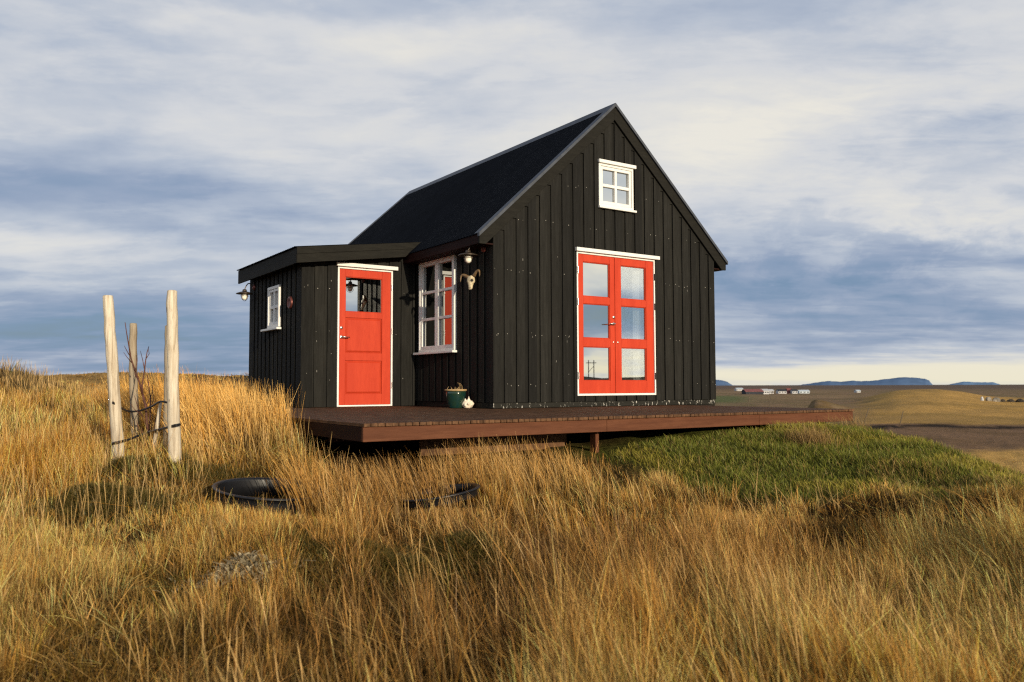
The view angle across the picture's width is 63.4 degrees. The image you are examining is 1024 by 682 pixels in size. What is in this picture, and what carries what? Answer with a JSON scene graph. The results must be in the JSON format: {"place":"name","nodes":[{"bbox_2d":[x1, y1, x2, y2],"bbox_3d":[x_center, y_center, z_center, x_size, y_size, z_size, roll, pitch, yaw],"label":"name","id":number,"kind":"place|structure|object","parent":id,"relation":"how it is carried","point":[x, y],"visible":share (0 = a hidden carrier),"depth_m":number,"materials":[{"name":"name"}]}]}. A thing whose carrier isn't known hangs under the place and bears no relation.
{"place":"outdoors","nodes":[
{"label":"outdoors","id":0,"kind":"place"},
{"bbox_2d":[0,369,1023,681],"bbox_3d":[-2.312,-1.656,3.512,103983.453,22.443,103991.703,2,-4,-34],"label":"ground","id":1,"kind":"structure","parent":0,"point":[960,417],"depth_m":8.17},
{"bbox_2d":[103,295,124,459],"bbox_3d":[-3.352,0.520,7.001,0.233,1.809,0.120,2,-4,-34],"label":"stake post","id":2,"kind":"object","parent":1,"relation":"on","point":[113,384],"visible":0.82,"depth_m":6.96,"materials":[{"name":"brown wood"}]},
{"bbox_2d":[112,401,166,412],"bbox_3d":[-3.163,0.570,7.192,0.440,0.110,0.482,0,-3,-11],"label":"tree tie","id":3,"kind":"object","parent":2,"relation":"attached to","point":[142,409],"visible":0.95,"depth_m":7.25,"materials":[{"name":"black rubber"}]},
{"bbox_2d":[129,323,139,440],"bbox_3d":[-3.735,0.716,8.204,0.096,1.782,0.170,-2,-3,27],"label":"stake post","id":4,"kind":"object","parent":1,"relation":"on","point":[133,384],"visible":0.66,"depth_m":8.17,"materials":[{"name":"brown wood"}]},
{"bbox_2d":[124,323,155,452],"bbox_3d":[-3.392,0.528,7.460,0.219,1.369,0.396,-1,-3,13],"label":"bare sapling","id":5,"kind":"object","parent":1,"relation":"on","point":[144,401],"visible":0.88,"depth_m":7.49,"materials":[{"name":"brown plant"}]},
{"bbox_2d":[151,403,161,451],"bbox_3d":[-3.071,0.783,7.150,0.109,0.502,0.035,-1,-3,22],"label":"wooden stick","id":6,"kind":"object","parent":1,"relation":"on","point":[158,420],"visible":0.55,"depth_m":7.14,"materials":[{"name":"brown wood"}]},
{"bbox_2d":[163,325,167,449],"bbox_3d":[-3.195,0.693,7.701,0.086,1.674,0.166,1,-3,-16],"label":"stake post","id":7,"kind":"object","parent":1,"relation":"on","point":[165,390],"visible":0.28,"depth_m":7.67,"materials":[{"name":"brown wood"}]},
{"bbox_2d":[166,290,181,462],"bbox_3d":[-2.776,0.489,6.807,0.115,1.808,0.186,0,-3,2],"label":"stake post","id":8,"kind":"object","parent":1,"relation":"on","point":[173,403],"visible":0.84,"depth_m":6.76,"materials":[{"name":"brown wood"}]},
{"bbox_2d":[110,423,180,446],"bbox_3d":[-3.051,0.787,6.873,0.730,0.219,0.318,-3,-4,44],"label":"tree tie","id":9,"kind":"object","parent":8,"relation":"attached to","point":[139,435],"visible":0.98,"depth_m":6.98,"materials":[{"name":"black rubber"}]},
{"bbox_2d":[154,546,316,598],"bbox_3d":[-1.531,1.298,4.609,0.864,0.290,0.380,0,-3,-2],"label":"rock","id":10,"kind":"object","parent":1,"relation":"on","point":[244,560],"visible":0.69,"depth_m":4.57,"materials":[{"name":"grey stone"}]},
{"bbox_2d":[212,477,325,516],"bbox_3d":[-1.820,1.171,6.247,0.841,0.224,0.838,2,-4,-34],"label":"plastic ring","id":11,"kind":"object","parent":1,"relation":"on","point":[241,490],"visible":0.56,"depth_m":6.10,"materials":[{"name":"black plastic"}]},
{"bbox_2d":[1,451,712,624],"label":"moss","id":12,"kind":"object","parent":1,"relation":"on","point":[118,462],"visible":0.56,"depth_m":4.99,"materials":[{"name":"green plant"}]},
{"bbox_2d":[398,483,479,507],"bbox_3d":[-0.560,1.182,6.349,0.637,0.153,0.641,2,-4,-34],"label":"plastic ring","id":13,"kind":"object","parent":1,"relation":"on","point":[472,490],"visible":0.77,"depth_m":6.13,"materials":[{"name":"black plastic"}]},
{"bbox_2d":[237,103,727,408],"bbox_3d":[-1.075,-0.871,14.664,6.619,5.182,6.822,2,-4,-34],"label":"black cabin","id":14,"kind":"object","parent":1,"relation":"on","point":[571,226],"visible":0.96,"depth_m":12.39,"materials":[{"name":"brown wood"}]},
{"bbox_2d":[236,283,254,300],"bbox_3d":[-4.438,-0.816,13.785,0.300,0.308,0.280,2,-4,-34],"label":"wall lamp","id":15,"kind":"object","parent":14,"relation":"attached to","point":[244,293],"visible":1,"depth_m":13.75,"materials":[{"name":"black metal"}]},
{"bbox_2d":[287,296,292,308],"bbox_3d":[-3.313,-0.573,12.345,0.030,0.184,0.184,2,-4,-34],"label":"wall disc","id":16,"kind":"object","parent":14,"relation":"attached to","point":[289,302],"depth_m":12.33,"materials":[{"name":"red metal"}]},
{"bbox_2d":[339,269,392,404],"bbox_3d":[-2.202,-0.056,12.507,0.860,2.028,0.126,2,-4,-34],"label":"front door","id":17,"kind":"structure","parent":14,"relation":"in","point":[365,296],"depth_m":12.51,"materials":[{"name":"red paint"}]},
{"bbox_2d":[413,255,456,354],"bbox_3d":[-1.136,-0.530,12.466,0.155,1.448,1.230,2,-4,-34],"label":"side window","id":18,"kind":"structure","parent":14,"relation":"in","point":[438,277],"depth_m":12.44,"materials":[{"name":"white paint"}]},
{"bbox_2d":[460,269,479,289],"bbox_3d":[-0.577,-0.847,11.521,0.359,0.285,0.105,-3,-4,41],"label":"horned skull","id":19,"kind":"object","parent":14,"relation":"attached to","point":[470,281],"visible":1,"depth_m":11.48},
{"bbox_2d":[458,246,485,263],"bbox_3d":[-0.549,-1.192,11.293,0.390,0.308,0.280,2,-4,-34],"label":"wall lamp","id":20,"kind":"object","parent":14,"relation":"attached to","point":[468,255],"visible":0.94,"depth_m":11.23,"materials":[{"name":"black metal"}]},
{"bbox_2d":[577,254,616,393],"bbox_3d":[1.251,-0.248,12.154,0.751,2.029,0.123,2,-4,-34],"label":"door leaf","id":21,"kind":"structure","parent":14,"relation":"in","point":[596,300],"depth_m":12.19,"materials":[{"name":"red paint"}]},
{"bbox_2d":[598,159,636,212],"bbox_3d":[1.568,-2.326,12.504,0.734,0.730,0.120,2,-4,-34],"label":"gable window","id":22,"kind":"structure","parent":14,"relation":"in","point":[615,179],"depth_m":12.49,"materials":[{"name":"white paint"}]},
{"bbox_2d":[616,258,656,392],"bbox_3d":[1.871,-0.226,12.594,0.802,2.029,0.084,2,-4,-34],"label":"door leaf","id":23,"kind":"structure","parent":14,"relation":"in","point":[647,385],"depth_m":12.65,"materials":[{"name":"red paint"}]},
{"bbox_2d":[632,271,643,379],"bbox_3d":[1.949,-0.097,12.824,0.204,1.980,0.056,2,-4,-34],"label":"curtain","id":24,"kind":"object","parent":14,"relation":"hanging from","point":[637,326],"visible":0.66,"depth_m":12.82,"materials":[{"name":"fabric"}]},
{"bbox_2d":[0,358,1023,681],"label":"dry grass","id":25,"kind":"structure","parent":1,"relation":"on","point":[208,412],"depth_m":4.56,"materials":[{"name":"yellow plant"}]},
{"bbox_2d":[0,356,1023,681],"bbox_3d":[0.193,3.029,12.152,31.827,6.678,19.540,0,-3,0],"label":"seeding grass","id":26,"kind":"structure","parent":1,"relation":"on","point":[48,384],"depth_m":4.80,"materials":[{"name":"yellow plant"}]},
{"bbox_2d":[258,405,853,455],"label":"wooden deck","id":27,"kind":"structure","parent":1,"relation":"on","point":[434,427],"depth_m":8.42,"materials":[{"name":"brown wood"}]},
{"bbox_2d":[445,383,466,407],"bbox_3d":[-0.779,0.753,11.482,0.312,0.350,0.312,2,-4,-34],"label":"flower pot","id":28,"kind":"object","parent":27,"relation":"on","point":[455,398],"visible":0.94,"depth_m":11.37,"materials":[{"name":"green ceramic"}]},
{"bbox_2d":[462,396,473,407],"bbox_3d":[-0.611,0.844,11.445,0.184,0.161,0.196,2,-4,-34],"label":"conch shell","id":29,"kind":"object","parent":27,"relation":"on","point":[468,403],"visible":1,"depth_m":11.42},
{"bbox_2d":[741,389,763,393],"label":"farm building","id":30,"kind":"structure","parent":1,"relation":"on","point":[752,391],"depth_m":758.53,"materials":[{"name":"red metal"}]},
{"bbox_2d":[776,389,786,393],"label":"farm building","id":31,"kind":"structure","parent":1,"relation":"on","point":[781,391],"depth_m":798.58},
{"bbox_2d":[790,389,797,393],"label":"farm building","id":32,"kind":"structure","parent":1,"relation":"on","point":[793,391],"depth_m":803.09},
{"bbox_2d":[798,390,809,392],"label":"farm building","id":33,"kind":"structure","parent":1,"relation":"on","point":[803,391],"depth_m":818.46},
{"bbox_2d":[596,414,1023,508],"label":"green turf","id":34,"kind":"structure","parent":1,"relation":"on","point":[807,436],"depth_m":7.69,"materials":[{"name":"green plant"}]},
{"bbox_2d":[992,397,999,401],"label":"field boulder","id":35,"kind":"object","parent":1,"relation":"on","point":[996,399],"visible":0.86,"depth_m":298.50,"materials":[{"name":"stone"}]},
{"bbox_2d":[0,0,1023,384],"label":"sky","id":36,"kind":"structure","parent":0,"point":[855,168],"materials":[{"name":"blue"}]},
{"bbox_2d":[716,380,731,384],"bbox_3d":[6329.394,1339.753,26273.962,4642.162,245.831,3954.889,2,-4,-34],"label":"mountain range","id":37,"kind":"structure","parent":0,"point":[720,382],"depth_m":24655.18,"materials":[{"name":"blue stone"}]},
{"bbox_2d":[802,377,932,384],"bbox_3d":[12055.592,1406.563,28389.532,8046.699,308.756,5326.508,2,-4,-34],"label":"mountain range","id":38,"kind":"structure","parent":0,"point":[906,381],"depth_m":26617.22,"materials":[{"name":"blue stone"}]},
{"bbox_2d":[949,382,999,384],"bbox_3d":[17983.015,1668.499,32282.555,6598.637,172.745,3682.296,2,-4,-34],"label":"mountain range","id":39,"kind":"structure","parent":0,"point":[976,383],"depth_m":30631.89,"materials":[{"name":"blue stone"}]}
]}

